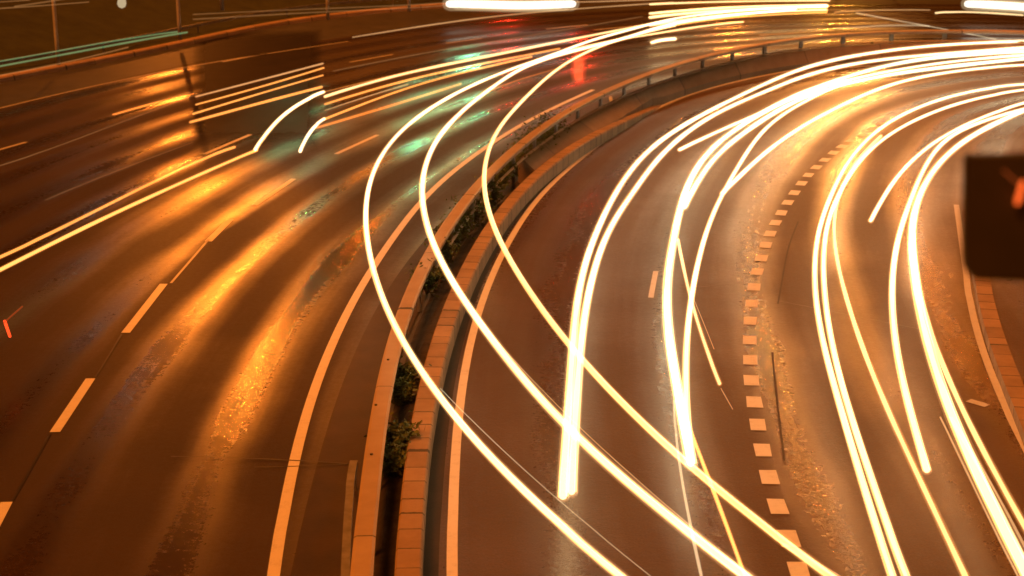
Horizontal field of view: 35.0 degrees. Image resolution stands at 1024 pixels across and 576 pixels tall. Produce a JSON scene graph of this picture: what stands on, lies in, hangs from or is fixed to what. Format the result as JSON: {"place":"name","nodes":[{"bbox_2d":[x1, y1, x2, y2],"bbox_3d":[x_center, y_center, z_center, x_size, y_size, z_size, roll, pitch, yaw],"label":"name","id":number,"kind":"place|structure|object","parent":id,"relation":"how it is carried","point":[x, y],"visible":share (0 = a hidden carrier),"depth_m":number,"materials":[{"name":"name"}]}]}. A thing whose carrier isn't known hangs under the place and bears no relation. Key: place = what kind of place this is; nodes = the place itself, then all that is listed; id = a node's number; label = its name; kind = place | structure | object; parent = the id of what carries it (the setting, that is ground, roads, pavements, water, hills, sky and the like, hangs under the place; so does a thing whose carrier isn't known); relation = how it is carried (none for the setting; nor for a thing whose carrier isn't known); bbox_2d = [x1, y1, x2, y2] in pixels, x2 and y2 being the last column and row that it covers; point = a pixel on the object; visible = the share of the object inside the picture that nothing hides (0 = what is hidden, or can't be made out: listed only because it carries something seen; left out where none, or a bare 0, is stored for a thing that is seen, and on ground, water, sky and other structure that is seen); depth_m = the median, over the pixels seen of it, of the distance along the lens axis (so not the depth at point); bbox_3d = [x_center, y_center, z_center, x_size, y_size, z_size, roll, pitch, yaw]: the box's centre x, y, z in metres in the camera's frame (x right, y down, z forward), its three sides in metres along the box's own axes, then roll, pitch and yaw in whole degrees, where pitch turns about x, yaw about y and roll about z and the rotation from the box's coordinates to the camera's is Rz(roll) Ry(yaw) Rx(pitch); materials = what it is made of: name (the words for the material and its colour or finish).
{"place":"outdoors","nodes":[
{"label":"outdoors","id":0,"kind":"place"},
{"bbox_2d":[3,306,22,322],"bbox_3d":[-8.019,0.533,25.969,0.222,0.050,1.646,-3,17,-9],"label":"light streak","id":1,"kind":"object","parent":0,"point":[8,318],"visible":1,"depth_m":26.28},
{"bbox_2d":[0,0,476,74],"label":"grass bank","id":2,"kind":"structure","parent":0,"point":[26,28],"depth_m":62.98,"materials":[{"name":"green plant"}]},
{"bbox_2d":[51,0,60,64],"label":"lamp post","id":3,"kind":"object","parent":2,"relation":"on","point":[56,39],"visible":1,"depth_m":54.75,"materials":[{"name":"grey metal"}]},
{"bbox_2d":[0,0,393,63],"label":"guard rail","id":4,"kind":"object","parent":2,"relation":"on","point":[197,25],"visible":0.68,"depth_m":62.31,"materials":[{"name":"grey metal"}]},
{"bbox_2d":[220,0,223,10],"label":"lamp post","id":5,"kind":"object","parent":2,"relation":"on","point":[221,5],"visible":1,"depth_m":55.61,"materials":[{"name":"grey metal"}]},
{"bbox_2d":[326,0,329,19],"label":"lamp post","id":6,"kind":"object","parent":2,"relation":"on","point":[327,11],"visible":1,"depth_m":66.89,"materials":[{"name":"grey metal"}]},
{"bbox_2d":[364,410,424,455],"bbox_3d":[-1.588,2.009,22.157,0.687,0.677,0.820,13,21,37],"label":"shrub","id":7,"kind":"object","parent":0,"point":[395,430],"visible":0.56,"depth_m":22.12,"materials":[{"name":"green plant"}]},
{"bbox_2d":[391,375,418,406],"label":"shrub","id":8,"kind":"object","parent":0,"point":[401,394],"visible":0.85,"depth_m":24.06,"materials":[{"name":"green plant"}]},
{"bbox_2d":[395,356,431,386],"bbox_3d":[-1.665,1.298,24.777,0.795,0.564,0.575,-11,20,-34],"label":"shrub","id":9,"kind":"object","parent":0,"point":[406,370],"visible":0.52,"depth_m":24.75,"materials":[{"name":"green plant"}]},
{"bbox_2d":[488,159,519,186],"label":"shrub","id":10,"kind":"object","parent":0,"point":[503,171],"visible":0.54,"depth_m":37.97,"materials":[{"name":"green plant"}]},
{"bbox_2d":[0,4,1023,575],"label":"road","id":11,"kind":"structure","parent":0,"point":[110,222],"depth_m":33.41,"materials":[{"name":"brown asphalt"}]},
{"bbox_2d":[0,502,11,525],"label":"road marking","id":12,"kind":"object","parent":11,"relation":"on","point":[4,507],"visible":1,"depth_m":20.64,"materials":[{"name":"white paint"}]},
{"bbox_2d":[0,142,26,149],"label":"road marking","id":13,"kind":"object","parent":11,"relation":"on","point":[13,145],"visible":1,"depth_m":43.22,"materials":[{"name":"paint"}]},
{"bbox_2d":[10,433,50,500],"bbox_3d":[-6.504,2.403,22.024,0.046,0.001,2.373,-1,16,-4],"label":"road seam","id":14,"kind":"object","parent":11,"relation":"on","point":[30,468],"visible":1,"depth_m":21.93,"materials":[{"name":"brown asphalt"}]},
{"bbox_2d":[50,378,94,431],"bbox_3d":[-6.563,1.735,24.322,0.150,0.001,2.295,0,16,-1],"label":"road marking","id":15,"kind":"object","parent":11,"relation":"on","point":[66,414],"visible":1,"depth_m":24.26,"materials":[{"name":"white paint"}]},
{"bbox_2d":[95,334,121,376],"bbox_3d":[-6.575,1.087,26.523,0.036,0.001,2.186,-1,16,-2],"label":"road seam","id":16,"kind":"object","parent":11,"relation":"on","point":[108,355],"visible":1,"depth_m":26.48,"materials":[{"name":"brown asphalt"}]},
{"bbox_2d":[121,284,166,332],"bbox_3d":[-6.559,0.341,29.091,0.150,0.001,2.989,0,16,1],"label":"road marking","id":17,"kind":"object","parent":11,"relation":"on","point":[140,313],"visible":1,"depth_m":28.95,"materials":[{"name":"white paint"}]},
{"bbox_2d":[113,92,189,114],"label":"road marking","id":18,"kind":"object","parent":11,"relation":"on","point":[151,103],"visible":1,"depth_m":49.46,"materials":[{"name":"paint"}]},
{"bbox_2d":[1,41,347,107],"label":"road marking","id":19,"kind":"object","parent":11,"relation":"on","point":[154,73],"visible":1,"depth_m":54.73,"materials":[{"name":"paint"}]},
{"bbox_2d":[170,239,209,282],"bbox_3d":[-6.355,-0.552,32.143,0.050,0.001,3.266,1,16,2],"label":"road marking","id":20,"kind":"object","parent":11,"relation":"on","point":[188,262],"visible":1,"depth_m":32.04,"materials":[{"name":"paint"}]},
{"bbox_2d":[205,219,233,240],"bbox_3d":[-6.200,-1.233,34.471,0.150,0.001,1.919,1,16,4],"label":"road marking","id":21,"kind":"object","parent":11,"relation":"on","point":[220,229],"visible":1,"depth_m":34.50,"materials":[{"name":"white paint"}]},
{"bbox_2d":[203,134,250,153],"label":"road marking","id":22,"kind":"object","parent":11,"relation":"on","point":[224,145],"visible":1,"depth_m":43.35,"materials":[{"name":"white paint"}]},
{"bbox_2d":[199,34,315,140],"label":"asphalt patch","id":23,"kind":"object","parent":11,"relation":"on","point":[266,96],"visible":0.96,"depth_m":52.37,"materials":[{"name":"grey asphalt"}]},
{"bbox_2d":[171,456,348,463],"bbox_3d":[-3.408,2.344,22.225,2.571,0.001,0.079,2,16,6],"label":"road seam","id":24,"kind":"object","parent":11,"relation":"on","point":[258,458],"visible":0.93,"depth_m":22.26,"materials":[{"name":"black asphalt"}]},
{"bbox_2d":[252,179,294,204],"bbox_3d":[-5.542,-2.254,37.963,0.130,0.001,2.800,3,17,11],"label":"road marking","id":25,"kind":"object","parent":11,"relation":"on","point":[273,191],"visible":1,"depth_m":37.87,"materials":[{"name":"white paint"}]},
{"bbox_2d":[267,464,340,466],"bbox_3d":[-2.808,2.405,22.017,1.355,0.001,0.038,-1,16,-5],"label":"road seam","id":26,"kind":"object","parent":11,"relation":"on","point":[304,465],"visible":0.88,"depth_m":22.02,"materials":[{"name":"black asphalt"}]},
{"bbox_2d":[334,135,378,153],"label":"road marking","id":27,"kind":"object","parent":11,"relation":"on","point":[354,145],"visible":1,"depth_m":43.35,"materials":[{"name":"white paint"}]},
{"bbox_2d":[352,54,393,61],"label":"road marking","id":28,"kind":"object","parent":11,"relation":"on","point":[374,57],"visible":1,"depth_m":58.64,"materials":[{"name":"paint"}]},
{"bbox_2d":[267,90,593,575],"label":"road marking","id":29,"kind":"object","parent":11,"relation":"on","point":[276,553],"visible":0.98,"depth_m":25.06,"materials":[{"name":"white paint"}]},
{"bbox_2d":[290,59,931,575],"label":"shoulder","id":30,"kind":"object","parent":11,"relation":"on","point":[318,551],"visible":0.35,"depth_m":22.77},
{"bbox_2d":[341,460,357,575],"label":"guard rail","id":31,"kind":"object","parent":30,"relation":"on","point":[351,484],"visible":0.98,"depth_m":19.41,"materials":[{"name":"metal"}]},
{"bbox_2d":[506,129,550,154],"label":"shrub","id":32,"kind":"object","parent":30,"relation":"on","point":[529,146],"visible":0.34,"depth_m":40.34,"materials":[{"name":"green plant"}]},
{"bbox_2d":[518,116,559,144],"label":"shrub","id":33,"kind":"object","parent":30,"relation":"on","point":[545,137],"visible":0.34,"depth_m":41.33,"materials":[{"name":"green plant"}]},
{"bbox_2d":[530,107,579,134],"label":"shrub","id":34,"kind":"object","parent":30,"relation":"on","point":[560,126],"visible":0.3,"depth_m":42.56,"materials":[{"name":"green plant"}]},
{"bbox_2d":[350,30,1023,575],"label":"guard rail","id":35,"kind":"object","parent":30,"relation":"on","point":[364,532],"visible":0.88,"depth_m":30.05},
{"bbox_2d":[650,25,737,34],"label":"road marking","id":36,"kind":"object","parent":11,"relation":"on","point":[692,29],"visible":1,"depth_m":66.35,"materials":[{"name":"white paint"}]},
{"bbox_2d":[767,30,833,34],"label":"road marking","id":37,"kind":"object","parent":11,"relation":"on","point":[798,32],"visible":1,"depth_m":65.45,"materials":[{"name":"white paint"}]},
{"bbox_2d":[0,0,1023,518],"bbox_3d":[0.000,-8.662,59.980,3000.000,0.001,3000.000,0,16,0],"label":"ground","id":38,"kind":"structure","parent":0,"point":[16,92],"depth_m":67.82,"materials":[{"name":"soil"}]},
{"bbox_2d":[176,0,181,39],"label":"lamp post","id":39,"kind":"object","parent":38,"relation":"on","point":[178,20],"visible":1,"depth_m":60.81,"materials":[{"name":"grey metal"}]},
{"bbox_2d":[0,0,540,82],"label":"kerb","id":40,"kind":"structure","parent":38,"relation":"on","point":[96,60],"depth_m":64.05,"materials":[{"name":"concrete"}]},
{"bbox_2d":[407,0,410,11],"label":"lamp post","id":41,"kind":"object","parent":38,"relation":"on","point":[408,5],"visible":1,"depth_m":69.75,"materials":[{"name":"grey metal"}]},
{"bbox_2d":[373,105,653,575],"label":"soil","id":42,"kind":"structure","parent":38,"relation":"on","point":[387,526],"depth_m":24.02,"materials":[{"name":"black soil"}]},
{"bbox_2d":[381,436,408,477],"bbox_3d":[-1.630,2.273,21.559,0.635,0.494,0.800,10,19,31],"label":"shrub","id":43,"kind":"object","parent":42,"relation":"on","point":[391,460],"visible":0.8,"depth_m":21.48,"materials":[{"name":"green plant"}]},
{"bbox_2d":[405,258,447,296],"bbox_3d":[-1.564,-0.165,29.517,0.810,0.747,0.769,0,16,0],"label":"shrub","id":44,"kind":"object","parent":42,"relation":"on","point":[432,279],"visible":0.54,"depth_m":29.55,"materials":[{"name":"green plant"}]},
{"bbox_2d":[424,236,460,268],"bbox_3d":[-1.358,-0.716,31.352,0.687,0.702,0.781,-10,19,-31],"label":"shrub","id":45,"kind":"object","parent":42,"relation":"on","point":[447,250],"visible":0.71,"depth_m":31.27,"materials":[{"name":"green plant"}]},
{"bbox_2d":[428,218,471,248],"bbox_3d":[-1.256,-1.107,32.742,0.894,0.708,0.806,-5,17,-16],"label":"shrub","id":46,"kind":"object","parent":42,"relation":"on","point":[455,232],"visible":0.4,"depth_m":32.72,"materials":[{"name":"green plant"}]},
{"bbox_2d":[441,211,475,240],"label":"shrub","id":47,"kind":"object","parent":42,"relation":"on","point":[467,225],"visible":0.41,"depth_m":33.37,"materials":[{"name":"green plant"}]},
{"bbox_2d":[446,192,496,226],"bbox_3d":[-0.859,-1.694,34.608,1.042,0.777,0.878,-11,20,-34],"label":"shrub","id":48,"kind":"object","parent":42,"relation":"on","point":[477,213],"visible":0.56,"depth_m":34.55,"materials":[{"name":"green plant"}]},
{"bbox_2d":[473,175,506,207],"bbox_3d":[-0.469,-2.126,36.057,0.790,0.798,0.862,0,16,0],"label":"shrub","id":49,"kind":"object","parent":42,"relation":"on","point":[495,194],"visible":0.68,"depth_m":36.03,"materials":[{"name":"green plant"}]},
{"bbox_2d":[394,105,660,575],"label":"kerb wall","id":50,"kind":"structure","parent":38,"relation":"on","point":[409,556],"depth_m":26.17,"materials":[{"name":"concrete"}]},
{"bbox_2d":[518,42,1023,182],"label":"concrete wall","id":51,"kind":"structure","parent":38,"relation":"on","point":[670,90],"depth_m":54.56,"materials":[{"name":"grey concrete"}]},
{"bbox_2d":[502,143,530,176],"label":"shrub","id":52,"kind":"object","parent":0,"point":[518,157],"visible":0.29,"depth_m":39.14,"materials":[{"name":"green plant"}]},
{"bbox_2d":[438,59,1023,575],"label":"road","id":53,"kind":"structure","parent":0,"point":[608,415],"depth_m":26.67,"materials":[{"name":"brown asphalt"}]},
{"bbox_2d":[423,66,812,575],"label":"shoulder","id":54,"kind":"object","parent":53,"relation":"on","point":[432,530],"visible":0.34,"depth_m":22.73},
{"bbox_2d":[447,63,839,575],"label":"road marking","id":55,"kind":"object","parent":53,"relation":"on","point":[452,544],"visible":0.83,"depth_m":24.89,"materials":[{"name":"white paint"}]},
{"bbox_2d":[648,271,657,297],"bbox_3d":[2.655,-0.076,30.516,0.102,0.001,1.801,2,16,7],"label":"road marking","id":56,"kind":"object","parent":53,"relation":"on","point":[653,284],"visible":1,"depth_m":30.48,"materials":[{"name":"paint"}]},
{"bbox_2d":[771,352,785,460],"bbox_3d":[3.988,1.707,24.406,0.039,0.001,4.672,2,16,6],"label":"road seam","id":57,"kind":"object","parent":53,"relation":"on","point":[782,445],"visible":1,"depth_m":24.08,"materials":[{"name":"brown asphalt"}]},
{"bbox_2d":[777,221,798,303],"bbox_3d":[5.461,-0.580,32.227,0.095,0.001,6.299,4,17,12],"label":"road seam","id":58,"kind":"object","parent":53,"relation":"on","point":[785,263],"visible":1,"depth_m":31.85,"materials":[{"name":"black asphalt"}]},
{"bbox_2d":[743,122,886,575],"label":"road marking","id":59,"kind":"object","parent":53,"relation":"on","point":[788,538],"visible":1,"depth_m":24.38,"materials":[{"name":"paint"}]},
{"bbox_2d":[760,297,958,336],"bbox_3d":[6.023,0.491,28.562,3.884,0.001,0.031,12,20,36],"label":"road seam","id":60,"kind":"object","parent":53,"relation":"on","point":[862,317],"visible":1,"depth_m":28.39,"materials":[{"name":"brown asphalt"}]},
{"bbox_2d":[966,399,989,406],"bbox_3d":[6.985,1.724,24.362,0.160,0.001,0.325,-14,22,-41],"label":"road marking","id":61,"kind":"object","parent":53,"relation":"on","point":[976,402],"visible":1,"depth_m":24.36,"materials":[{"name":"paint"}]},
{"bbox_2d":[954,205,1023,451],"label":"road marking","id":62,"kind":"object","parent":53,"relation":"on","point":[985,355],"visible":0.83,"depth_m":27.04,"materials":[{"name":"paint"}]},
{"bbox_2d":[961,215,1023,444],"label":"kerb wall","id":63,"kind":"structure","parent":53,"relation":"on","point":[1008,375],"depth_m":26.10,"materials":[{"name":"concrete"}]},
{"bbox_2d":[961,153,1023,280],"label":"signal box","id":64,"kind":"object","parent":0,"point":[992,238],"visible":1,"depth_m":4.80,"materials":[{"name":"black metal"}]}
]}

